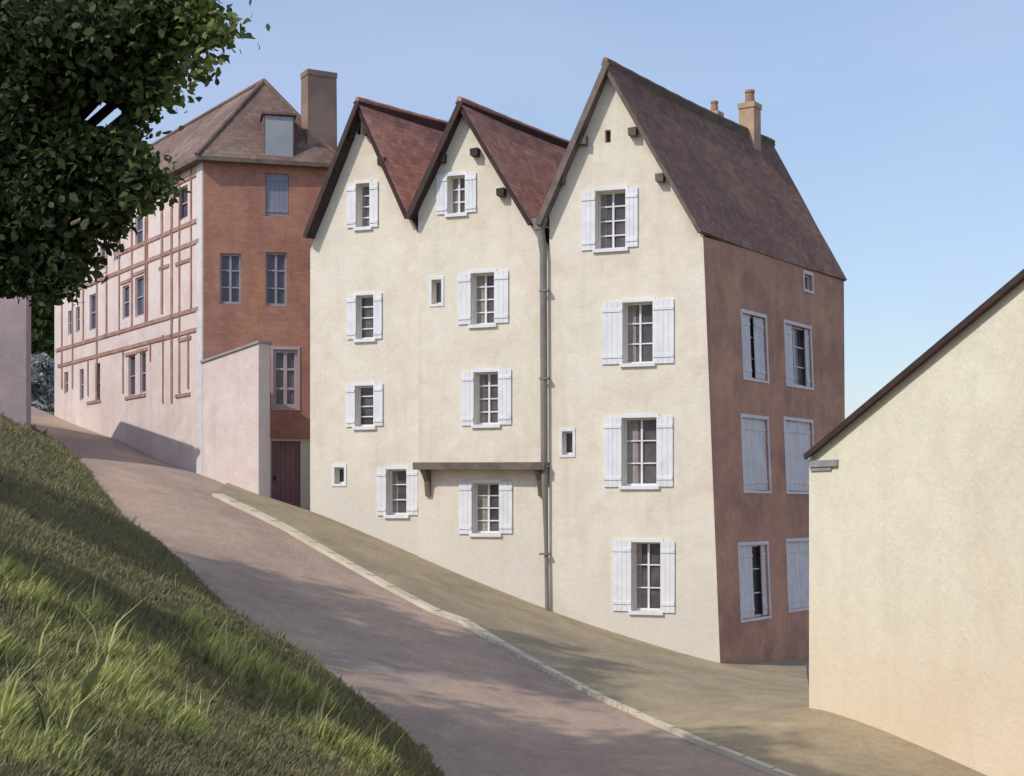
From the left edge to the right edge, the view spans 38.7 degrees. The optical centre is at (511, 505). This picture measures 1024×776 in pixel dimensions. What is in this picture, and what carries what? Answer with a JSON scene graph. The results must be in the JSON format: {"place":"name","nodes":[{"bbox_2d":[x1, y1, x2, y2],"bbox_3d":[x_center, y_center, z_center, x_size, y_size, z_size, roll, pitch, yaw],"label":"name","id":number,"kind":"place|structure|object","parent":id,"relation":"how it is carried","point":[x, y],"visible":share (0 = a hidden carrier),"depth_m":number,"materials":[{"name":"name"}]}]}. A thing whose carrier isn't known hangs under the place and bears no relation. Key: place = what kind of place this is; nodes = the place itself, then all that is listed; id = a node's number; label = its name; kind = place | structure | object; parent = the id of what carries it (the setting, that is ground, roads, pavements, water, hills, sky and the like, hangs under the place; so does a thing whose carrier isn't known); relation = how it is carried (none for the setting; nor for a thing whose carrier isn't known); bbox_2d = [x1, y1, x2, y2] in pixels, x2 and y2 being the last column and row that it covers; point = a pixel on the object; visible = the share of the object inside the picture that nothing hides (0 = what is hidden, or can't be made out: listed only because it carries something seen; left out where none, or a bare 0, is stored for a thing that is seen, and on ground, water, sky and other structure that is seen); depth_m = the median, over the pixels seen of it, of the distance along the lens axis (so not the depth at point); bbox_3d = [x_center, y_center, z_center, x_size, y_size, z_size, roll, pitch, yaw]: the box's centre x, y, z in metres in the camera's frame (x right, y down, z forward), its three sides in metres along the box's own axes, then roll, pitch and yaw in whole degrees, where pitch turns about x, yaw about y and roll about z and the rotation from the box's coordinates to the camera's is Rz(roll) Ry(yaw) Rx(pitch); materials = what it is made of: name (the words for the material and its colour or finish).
{"place":"outdoors","nodes":[
{"label":"outdoors","id":0,"kind":"place"},
{"bbox_2d":[0,394,445,775],"bbox_3d":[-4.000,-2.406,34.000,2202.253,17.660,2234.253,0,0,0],"label":"ground","id":1,"kind":"structure","parent":0,"point":[51,412],"depth_m":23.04,"materials":[{"name":"green plant"}]},
{"bbox_2d":[0,295,30,427],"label":"mauve house","id":2,"kind":"structure","parent":1,"relation":"on","point":[15,360],"depth_m":40.02,"materials":[{"name":"paint"}]},
{"bbox_2d":[31,353,53,410],"bbox_3d":[-19.477,-4.731,60.059,2.026,3.130,2.219,0,0,0],"label":"rounded bush","id":3,"kind":"object","parent":1,"relation":"on","point":[42,382],"visible":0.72,"depth_m":59.60,"materials":[{"name":"grey plant"}]},
{"bbox_2d":[31,294,53,366],"bbox_3d":[-20.046,-7.198,62.063,2.184,5.720,2.184,0,0,0],"label":"upright tree","id":4,"kind":"object","parent":1,"relation":"on","point":[42,327],"visible":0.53,"depth_m":61.64,"materials":[{"name":"green plant"}]},
{"bbox_2d":[0,0,269,307],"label":"foreground tree","id":5,"kind":"object","parent":1,"relation":"on","point":[68,68],"visible":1,"depth_m":14.30,"materials":[{"name":"green plant"}]},
{"bbox_2d":[31,406,808,775],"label":"road","id":6,"kind":"structure","parent":0,"point":[455,698],"depth_m":28.40,"materials":[{"name":"grey asphalt"}]},
{"bbox_2d":[54,68,336,510],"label":"timbered house","id":7,"kind":"structure","parent":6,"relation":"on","point":[215,261],"depth_m":43.46,"materials":[{"name":"beige paint"}]},
{"bbox_2d":[66,372,67,392],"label":"window","id":8,"kind":"structure","parent":7,"relation":"in","point":[66,372],"depth_m":53.76,"materials":[{"name":"grey glass"}]},
{"bbox_2d":[69,311,70,334],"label":"window","id":9,"kind":"structure","parent":7,"relation":"in","point":[70,311],"depth_m":53.37,"materials":[{"name":"grey glass"}]},
{"bbox_2d":[77,307,79,331],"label":"window","id":10,"kind":"structure","parent":7,"relation":"in","point":[78,309],"depth_m":52.61,"materials":[{"name":"grey glass"}]},
{"bbox_2d":[81,369,83,399],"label":"window","id":11,"kind":"structure","parent":7,"relation":"in","point":[82,371],"depth_m":52.24,"materials":[{"name":"grey glass"}]},
{"bbox_2d":[91,294,95,330],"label":"window","id":12,"kind":"structure","parent":7,"relation":"in","point":[93,297],"depth_m":51.30,"materials":[{"name":"grey glass"}]},
{"bbox_2d":[97,363,99,399],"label":"window","id":13,"kind":"structure","parent":7,"relation":"in","point":[98,397],"depth_m":50.75,"materials":[{"name":"grey glass"}]},
{"bbox_2d":[102,249,104,269],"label":"window","id":14,"kind":"structure","parent":7,"relation":"in","point":[103,251],"depth_m":50.35,"materials":[{"name":"grey glass"}]},
{"bbox_2d":[115,239,120,260],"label":"window","id":15,"kind":"structure","parent":7,"relation":"in","point":[116,258],"depth_m":49.18,"materials":[{"name":"grey glass"}]},
{"bbox_2d":[124,285,128,318],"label":"window","id":16,"kind":"structure","parent":7,"relation":"in","point":[126,289],"depth_m":48.43,"materials":[{"name":"grey glass"}]},
{"bbox_2d":[130,355,134,395],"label":"window","id":17,"kind":"structure","parent":7,"relation":"in","point":[132,358],"depth_m":47.96,"materials":[{"name":"grey glass"}]},
{"bbox_2d":[137,217,142,243],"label":"window","id":18,"kind":"structure","parent":7,"relation":"in","point":[139,221],"depth_m":47.32,"materials":[{"name":"grey glass"}]},
{"bbox_2d":[137,276,143,316],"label":"window","id":19,"kind":"structure","parent":7,"relation":"in","point":[140,281],"depth_m":47.32,"materials":[{"name":"grey glass"}]},
{"bbox_2d":[142,352,145,392],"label":"window","id":20,"kind":"structure","parent":7,"relation":"in","point":[143,354],"depth_m":47.02,"materials":[{"name":"grey glass"}]},
{"bbox_2d":[181,185,187,219],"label":"window","id":21,"kind":"structure","parent":7,"relation":"in","point":[184,196],"depth_m":44.13,"materials":[{"name":"grey glass"}]},
{"bbox_2d":[220,253,240,303],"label":"window","id":22,"kind":"structure","parent":7,"relation":"in","point":[230,264],"depth_m":42.88,"materials":[{"name":"grey glass"}]},
{"bbox_2d":[265,252,286,305],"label":"window","id":23,"kind":"structure","parent":7,"relation":"in","point":[275,263],"depth_m":43.22,"materials":[{"name":"grey glass"}]},
{"bbox_2d":[265,173,288,216],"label":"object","id":24,"kind":"structure","parent":7,"relation":"in","point":[276,185],"depth_m":43.16,"materials":[{"name":"grey wood"}]},
{"bbox_2d":[271,346,299,410],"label":"window","id":25,"kind":"structure","parent":7,"relation":"in","point":[284,361],"depth_m":43.24,"materials":[{"name":"grey glass"}]},
{"bbox_2d":[271,441,299,506],"bbox_3d":[-6.744,-0.826,43.435,0.853,2.156,0.110,0,0,-14],"label":"door","id":26,"kind":"structure","parent":7,"relation":"in","point":[285,455],"depth_m":43.44,"materials":[{"name":"paint"}]},
{"bbox_2d":[212,492,796,775],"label":"kerb","id":27,"kind":"structure","parent":6,"relation":"on","point":[509,648],"depth_m":31.51,"materials":[{"name":"pale stone"}]},
{"bbox_2d":[85,0,1023,418],"label":"sky","id":28,"kind":"structure","parent":0,"point":[898,125],"materials":[{"name":"blue"}]},
{"bbox_2d":[220,482,986,775],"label":"pavement","id":29,"kind":"structure","parent":0,"point":[764,713],"depth_m":31.40,"materials":[{"name":"beige concrete"}]},
{"bbox_2d":[200,340,272,497],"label":"yard wall","id":30,"kind":"structure","parent":29,"relation":"on","point":[235,416],"depth_m":41.54,"materials":[{"name":"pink paint"}]},
{"bbox_2d":[302,96,548,555],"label":"gabled house","id":31,"kind":"structure","parent":29,"relation":"on","point":[361,230],"depth_m":40.39,"materials":[{"name":"beige paint"}]},
{"bbox_2d":[332,464,345,485],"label":"window","id":32,"kind":"structure","parent":31,"relation":"in","point":[341,472],"depth_m":40.66,"materials":[{"name":"white glass"}]},
{"bbox_2d":[347,179,377,230],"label":"window","id":33,"kind":"structure","parent":31,"relation":"in","point":[368,193],"depth_m":40.41,"materials":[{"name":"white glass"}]},
{"bbox_2d":[347,291,381,342],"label":"window","id":34,"kind":"structure","parent":31,"relation":"in","point":[370,306],"depth_m":40.43,"materials":[{"name":"white glass"}]},
{"bbox_2d":[346,382,382,429],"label":"window","id":35,"kind":"structure","parent":31,"relation":"in","point":[370,397],"depth_m":40.43,"materials":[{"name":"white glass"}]},
{"bbox_2d":[377,466,417,517],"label":"window","id":36,"kind":"structure","parent":31,"relation":"in","point":[403,481],"depth_m":40.11,"materials":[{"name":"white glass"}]},
{"bbox_2d":[405,96,569,607],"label":"gabled house","id":37,"kind":"structure","parent":29,"relation":"on","point":[477,202],"depth_m":39.11,"materials":[{"name":"beige paint"}]},
{"bbox_2d":[429,276,443,306],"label":"window","id":38,"kind":"structure","parent":37,"relation":"in","point":[438,285],"depth_m":39.49,"materials":[{"name":"white glass"}]},
{"bbox_2d":[436,171,475,217],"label":"window","id":39,"kind":"structure","parent":37,"relation":"in","point":[463,189],"depth_m":39.33,"materials":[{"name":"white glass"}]},
{"bbox_2d":[458,268,507,327],"bbox_3d":[-0.727,-5.522,39.080,1.448,1.558,0.370,0,0,21],"label":"window","id":40,"kind":"structure","parent":37,"relation":"in","point":[491,290],"depth_m":39.11,"materials":[{"name":"white glass"}]},
{"bbox_2d":[459,479,511,536],"bbox_3d":[-0.662,0.077,39.056,1.530,1.531,0.370,0,0,21],"label":"window","id":41,"kind":"structure","parent":37,"relation":"in","point":[493,496],"depth_m":39.11,"materials":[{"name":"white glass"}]},
{"bbox_2d":[462,368,510,427],"bbox_3d":[-0.635,-2.856,39.046,1.417,1.583,0.370,0,0,21],"label":"window","id":42,"kind":"structure","parent":37,"relation":"in","point":[494,389],"depth_m":39.08,"materials":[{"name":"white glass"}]},
{"bbox_2d":[531,217,549,610],"bbox_3d":[0.758,-2.373,38.139,0.451,10.245,0.230,0,0,21],"label":"downpipe","id":43,"kind":"object","parent":37,"relation":"attached to","point":[543,291],"visible":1,"depth_m":38.04,"materials":[{"name":"grey metal"}]},
{"bbox_2d":[535,57,846,662],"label":"gabled house","id":44,"kind":"structure","parent":29,"relation":"on","point":[697,278],"depth_m":37.78,"materials":[{"name":"beige paint"}]},
{"bbox_2d":[559,428,574,456],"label":"window","id":45,"kind":"structure","parent":44,"relation":"in","point":[569,437],"depth_m":38.13,"materials":[{"name":"white glass"}]},
{"bbox_2d":[581,185,637,252],"bbox_3d":[2.561,-7.367,37.708,1.508,1.684,0.390,0,0,21],"label":"window","id":46,"kind":"structure","parent":44,"relation":"in","point":[618,211],"depth_m":37.76,"materials":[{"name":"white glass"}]},
{"bbox_2d":[602,297,673,366],"bbox_3d":[3.265,-4.418,37.444,1.899,1.749,0.390,0,0,21],"label":"window","id":47,"kind":"structure","parent":44,"relation":"in","point":[649,326],"depth_m":37.50,"materials":[{"name":"white glass"}]},
{"bbox_2d":[604,414,672,488],"bbox_3d":[3.277,-1.369,37.440,1.821,1.922,0.390,0,0,21],"label":"window","id":48,"kind":"structure","parent":44,"relation":"in","point":[640,431],"depth_m":37.50,"materials":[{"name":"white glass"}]},
{"bbox_2d":[613,538,674,614],"bbox_3d":[3.410,1.825,37.390,1.635,1.944,0.390,0,0,21],"label":"window","id":49,"kind":"structure","parent":44,"relation":"in","point":[654,558],"depth_m":37.44,"materials":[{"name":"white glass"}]},
{"bbox_2d":[737,541,771,622],"bbox_3d":[6.302,1.996,38.452,0.323,2.072,1.876,0,0,35],"label":"window","id":50,"kind":"structure","parent":44,"relation":"in","point":[751,555],"depth_m":38.49,"materials":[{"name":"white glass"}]},
{"bbox_2d":[740,309,769,383],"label":"window","id":51,"kind":"structure","parent":44,"relation":"in","point":[752,328],"depth_m":39.19,"materials":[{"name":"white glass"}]},
{"bbox_2d":[740,413,771,492],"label":"window","id":52,"kind":"structure","parent":44,"relation":"in","point":[753,436],"depth_m":38.84,"materials":[{"name":"white wood"}]},
{"bbox_2d":[785,538,808,612],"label":"window","id":53,"kind":"structure","parent":44,"relation":"in","point":[797,549],"depth_m":40.83,"materials":[{"name":"white wood"}]},
{"bbox_2d":[783,319,813,389],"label":"window","id":54,"kind":"structure","parent":44,"relation":"in","point":[796,340],"depth_m":41.73,"materials":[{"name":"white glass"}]},
{"bbox_2d":[783,416,813,493],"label":"window","id":55,"kind":"structure","parent":44,"relation":"in","point":[796,434],"depth_m":41.11,"materials":[{"name":"white wood"}]},
{"bbox_2d":[803,270,813,293],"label":"window","id":56,"kind":"structure","parent":44,"relation":"in","point":[805,278],"depth_m":42.30,"materials":[{"name":"white glass"}]},
{"bbox_2d":[803,269,1023,775],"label":"gabled building","id":57,"kind":"structure","parent":29,"relation":"on","point":[916,551],"depth_m":23.71,"materials":[{"name":"yellow paint"}]}
]}

